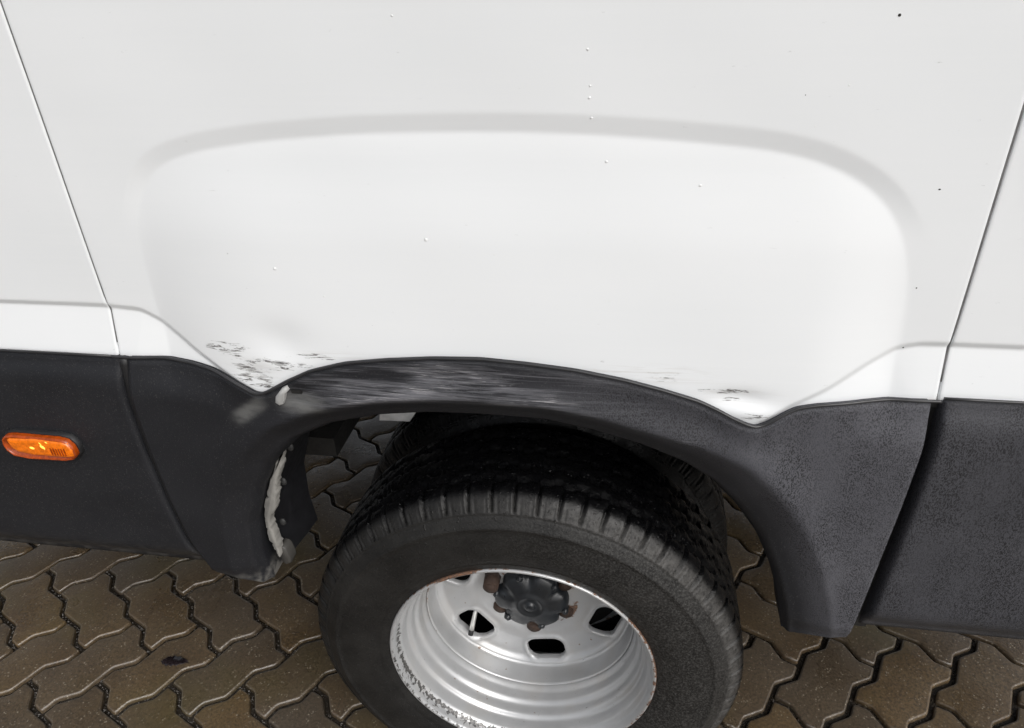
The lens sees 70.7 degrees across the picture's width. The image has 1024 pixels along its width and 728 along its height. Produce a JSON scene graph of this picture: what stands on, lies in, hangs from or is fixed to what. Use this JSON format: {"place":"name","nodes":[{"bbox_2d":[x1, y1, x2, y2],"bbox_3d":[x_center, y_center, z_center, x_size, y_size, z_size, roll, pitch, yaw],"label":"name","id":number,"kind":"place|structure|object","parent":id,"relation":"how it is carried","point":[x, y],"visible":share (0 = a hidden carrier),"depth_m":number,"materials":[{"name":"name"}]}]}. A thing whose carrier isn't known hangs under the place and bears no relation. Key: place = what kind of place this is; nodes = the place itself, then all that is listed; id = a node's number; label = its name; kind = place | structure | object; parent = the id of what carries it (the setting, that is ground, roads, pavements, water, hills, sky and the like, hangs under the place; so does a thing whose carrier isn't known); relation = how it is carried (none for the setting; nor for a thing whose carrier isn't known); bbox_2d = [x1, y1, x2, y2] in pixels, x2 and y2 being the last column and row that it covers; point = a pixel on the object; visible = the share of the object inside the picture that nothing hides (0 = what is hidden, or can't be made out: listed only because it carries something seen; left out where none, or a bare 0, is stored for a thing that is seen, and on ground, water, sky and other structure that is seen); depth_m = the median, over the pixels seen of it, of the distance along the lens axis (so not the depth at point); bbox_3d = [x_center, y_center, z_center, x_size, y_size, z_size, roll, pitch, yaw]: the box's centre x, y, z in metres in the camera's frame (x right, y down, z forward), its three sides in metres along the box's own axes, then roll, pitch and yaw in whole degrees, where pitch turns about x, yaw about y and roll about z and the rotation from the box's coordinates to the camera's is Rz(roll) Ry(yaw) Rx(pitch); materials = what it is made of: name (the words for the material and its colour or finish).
{"place":"outdoors","nodes":[
{"label":"outdoors","id":0,"kind":"place"},
{"bbox_2d":[161,655,187,665],"bbox_3d":[-0.757,0.668,1.619,0.058,0.011,0.031,-1,30,-3],"label":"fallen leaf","id":1,"kind":"object","parent":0,"point":[171,661],"visible":1,"depth_m":1.62,"materials":[{"name":"plant"}]},
{"bbox_2d":[0,414,1023,727],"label":"pavement","id":2,"kind":"structure","parent":0,"point":[90,638],"depth_m":1.62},
{"bbox_2d":[0,0,1023,727],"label":"delivery van","id":3,"kind":"object","parent":2,"relation":"on","point":[594,308],"visible":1,"depth_m":0.82,"materials":[{"name":"white paint"}]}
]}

